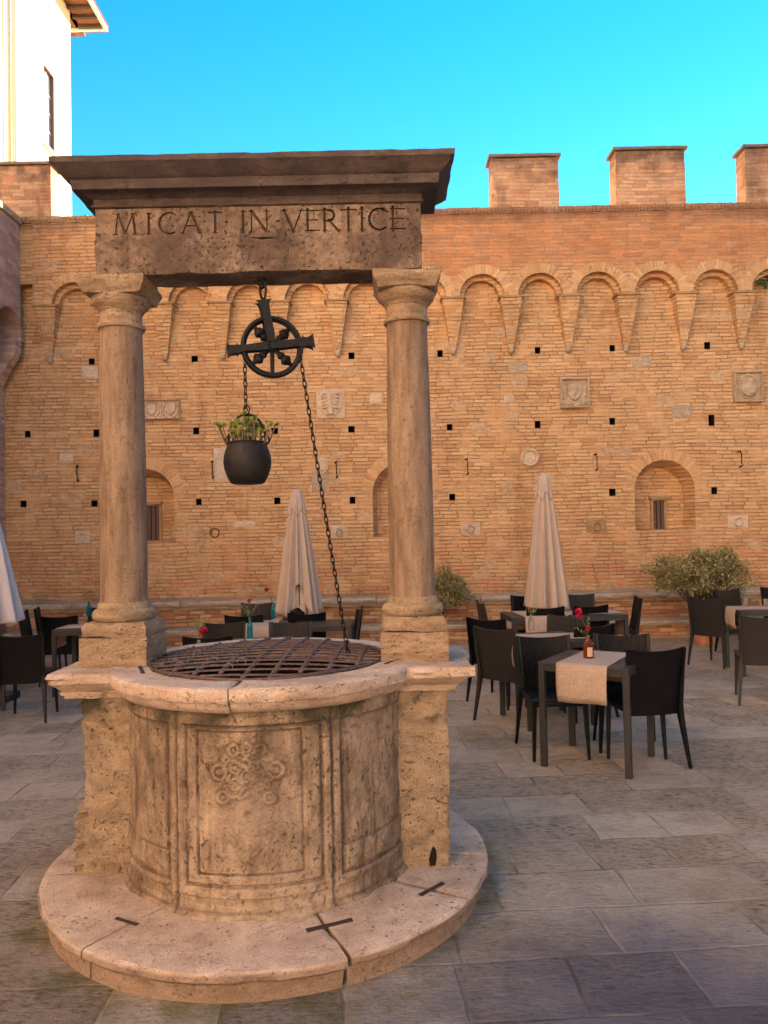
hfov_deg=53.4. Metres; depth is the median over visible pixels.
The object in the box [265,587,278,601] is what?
flower
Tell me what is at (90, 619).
chair
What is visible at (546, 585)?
parasol
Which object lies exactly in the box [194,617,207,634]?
flower
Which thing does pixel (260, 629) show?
table runner
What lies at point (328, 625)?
table
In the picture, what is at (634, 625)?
chair
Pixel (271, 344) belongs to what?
pulley
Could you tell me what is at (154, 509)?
niche window
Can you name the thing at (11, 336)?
side wall
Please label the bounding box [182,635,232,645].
chair
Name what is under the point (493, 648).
chair
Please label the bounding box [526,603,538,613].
flower
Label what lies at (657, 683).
chair
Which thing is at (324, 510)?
chain
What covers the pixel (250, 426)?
succulent
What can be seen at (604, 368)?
battlement wall
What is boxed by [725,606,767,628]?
table runner
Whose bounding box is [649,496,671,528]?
niche window
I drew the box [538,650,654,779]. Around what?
table
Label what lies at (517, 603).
chair
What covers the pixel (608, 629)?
chair
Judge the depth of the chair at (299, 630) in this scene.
7.68 m
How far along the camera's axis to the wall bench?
12.43 m
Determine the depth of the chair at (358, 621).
9.15 m
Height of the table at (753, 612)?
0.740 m
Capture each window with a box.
[44,71,50,147]
[147,501,161,540]
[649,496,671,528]
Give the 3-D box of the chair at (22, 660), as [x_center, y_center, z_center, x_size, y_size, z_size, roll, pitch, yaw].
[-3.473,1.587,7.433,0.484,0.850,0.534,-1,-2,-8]
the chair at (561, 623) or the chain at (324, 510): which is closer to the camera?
the chain at (324, 510)
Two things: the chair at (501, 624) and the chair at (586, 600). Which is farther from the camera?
the chair at (586, 600)
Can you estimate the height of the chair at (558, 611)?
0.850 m
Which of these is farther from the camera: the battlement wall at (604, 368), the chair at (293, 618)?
the battlement wall at (604, 368)
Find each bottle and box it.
[86,602,91,616]
[247,617,252,638]
[271,602,274,618]
[528,614,533,629]
[582,635,593,658]
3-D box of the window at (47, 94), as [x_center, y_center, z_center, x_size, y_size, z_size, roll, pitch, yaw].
[-10.964,-12.968,24.658,0.096,2.600,0.800,-1,-2,0]
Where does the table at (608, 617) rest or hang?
on the courtyard paving
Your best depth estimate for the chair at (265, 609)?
10.34 m
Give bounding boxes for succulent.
[214,411,279,444]
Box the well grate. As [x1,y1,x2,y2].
[148,636,380,681]
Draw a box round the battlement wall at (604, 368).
[0,144,767,632]
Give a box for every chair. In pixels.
[0,633,58,722]
[19,609,66,668]
[33,606,40,634]
[38,615,78,686]
[87,607,96,622]
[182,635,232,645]
[202,621,245,638]
[224,614,263,623]
[241,602,272,619]
[269,621,312,637]
[287,612,325,637]
[345,605,362,639]
[466,617,506,701]
[473,626,517,719]
[476,600,519,632]
[510,595,525,632]
[515,634,590,761]
[525,614,587,712]
[526,606,564,615]
[568,593,594,609]
[572,604,608,626]
[573,623,618,723]
[593,633,667,759]
[599,646,692,768]
[614,595,642,634]
[687,596,738,669]
[713,588,741,651]
[734,615,767,705]
[760,587,767,617]
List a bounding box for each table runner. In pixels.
[56,624,83,647]
[245,620,279,637]
[511,611,546,632]
[512,633,585,665]
[556,650,625,705]
[565,610,624,634]
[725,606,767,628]
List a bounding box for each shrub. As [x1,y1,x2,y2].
[435,562,477,612]
[638,542,760,601]
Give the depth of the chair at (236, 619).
8.66 m
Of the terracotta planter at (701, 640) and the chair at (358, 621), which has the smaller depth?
the chair at (358, 621)
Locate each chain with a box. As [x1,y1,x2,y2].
[243,359,247,410]
[298,351,349,656]
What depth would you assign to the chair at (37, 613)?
10.33 m
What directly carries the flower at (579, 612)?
in the bottle at (588, 648)
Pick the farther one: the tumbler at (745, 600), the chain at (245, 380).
the tumbler at (745, 600)
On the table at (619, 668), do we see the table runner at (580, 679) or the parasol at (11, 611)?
the table runner at (580, 679)
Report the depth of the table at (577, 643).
6.63 m
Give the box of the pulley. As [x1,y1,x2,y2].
[226,277,314,377]
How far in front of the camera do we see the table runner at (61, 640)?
8.80 m
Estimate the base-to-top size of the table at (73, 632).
0.740 m
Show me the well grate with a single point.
(267, 646)
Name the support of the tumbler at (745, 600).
on the table at (753, 612)
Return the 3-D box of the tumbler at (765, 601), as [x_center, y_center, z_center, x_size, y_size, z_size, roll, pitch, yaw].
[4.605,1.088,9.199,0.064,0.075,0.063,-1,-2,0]
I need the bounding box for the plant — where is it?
[755,273,767,289]
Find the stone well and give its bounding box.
[38,148,488,1002]
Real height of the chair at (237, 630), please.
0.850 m
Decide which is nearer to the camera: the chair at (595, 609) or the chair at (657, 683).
the chair at (657, 683)
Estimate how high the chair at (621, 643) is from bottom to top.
0.850 m
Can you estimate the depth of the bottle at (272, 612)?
9.12 m
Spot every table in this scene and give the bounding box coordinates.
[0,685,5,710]
[51,624,81,696]
[233,636,291,639]
[296,619,353,638]
[499,631,597,731]
[500,612,567,683]
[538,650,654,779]
[565,609,628,634]
[724,605,767,676]
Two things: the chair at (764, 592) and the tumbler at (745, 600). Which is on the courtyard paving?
the chair at (764, 592)
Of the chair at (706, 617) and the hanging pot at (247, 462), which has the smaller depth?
the hanging pot at (247, 462)
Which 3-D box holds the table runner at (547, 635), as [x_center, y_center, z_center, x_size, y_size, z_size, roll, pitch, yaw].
[1.447,1.248,6.829,0.704,0.271,0.360,-1,-2,-4]
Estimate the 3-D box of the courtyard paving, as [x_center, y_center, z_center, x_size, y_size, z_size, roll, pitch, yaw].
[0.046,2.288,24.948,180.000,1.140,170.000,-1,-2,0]
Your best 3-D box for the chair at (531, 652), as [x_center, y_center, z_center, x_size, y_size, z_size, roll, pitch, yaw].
[1.280,1.399,5.829,0.484,0.850,0.534,-1,-2,-2]
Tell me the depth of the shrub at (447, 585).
12.15 m
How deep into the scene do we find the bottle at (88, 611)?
10.07 m
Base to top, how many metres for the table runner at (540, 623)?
0.271 m
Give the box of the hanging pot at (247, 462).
[223,405,271,484]
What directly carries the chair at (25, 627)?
on the courtyard paving
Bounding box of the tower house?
[0,0,108,215]
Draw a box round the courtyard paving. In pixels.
[0,636,767,1023]
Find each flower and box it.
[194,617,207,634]
[242,598,258,619]
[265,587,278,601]
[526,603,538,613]
[574,608,590,633]
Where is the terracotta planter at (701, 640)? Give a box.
[688,614,715,645]
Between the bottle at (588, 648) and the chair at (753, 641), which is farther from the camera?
the chair at (753, 641)
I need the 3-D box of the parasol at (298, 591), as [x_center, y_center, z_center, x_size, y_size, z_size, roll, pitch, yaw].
[-1.117,0.877,9.881,0.641,2.340,0.550,-1,-2,0]
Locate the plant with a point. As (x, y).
(761, 281)
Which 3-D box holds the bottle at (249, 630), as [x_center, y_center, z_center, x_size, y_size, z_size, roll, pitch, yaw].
[-1.275,1.102,7.255,0.054,0.200,0.054,-1,-2,0]
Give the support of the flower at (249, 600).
in the bottle at (249, 630)
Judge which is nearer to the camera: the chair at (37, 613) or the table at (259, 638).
the table at (259, 638)
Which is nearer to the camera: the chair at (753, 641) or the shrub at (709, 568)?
the chair at (753, 641)
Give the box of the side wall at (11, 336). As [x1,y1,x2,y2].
[0,200,23,635]
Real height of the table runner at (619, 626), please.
0.271 m
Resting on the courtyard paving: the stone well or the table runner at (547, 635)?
the stone well
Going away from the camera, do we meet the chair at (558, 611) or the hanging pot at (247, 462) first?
the hanging pot at (247, 462)
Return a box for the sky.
[70,0,767,215]
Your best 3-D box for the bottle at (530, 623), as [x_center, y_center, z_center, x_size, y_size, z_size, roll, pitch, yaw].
[1.417,1.060,7.350,0.056,0.150,0.056,-1,-2,0]
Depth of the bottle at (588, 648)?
5.52 m
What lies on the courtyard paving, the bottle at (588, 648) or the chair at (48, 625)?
the chair at (48, 625)
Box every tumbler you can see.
[743,598,747,603]
[763,599,767,605]
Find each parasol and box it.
[0,524,24,702]
[275,489,322,618]
[523,473,569,609]
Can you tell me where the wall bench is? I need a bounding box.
[3,587,767,648]
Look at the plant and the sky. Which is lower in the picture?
the plant
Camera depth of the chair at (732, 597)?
10.58 m
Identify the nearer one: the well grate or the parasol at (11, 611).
the well grate
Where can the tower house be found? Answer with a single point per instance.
(35, 93)
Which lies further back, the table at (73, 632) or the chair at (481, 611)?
the chair at (481, 611)
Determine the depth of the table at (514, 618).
8.65 m
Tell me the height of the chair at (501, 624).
0.850 m

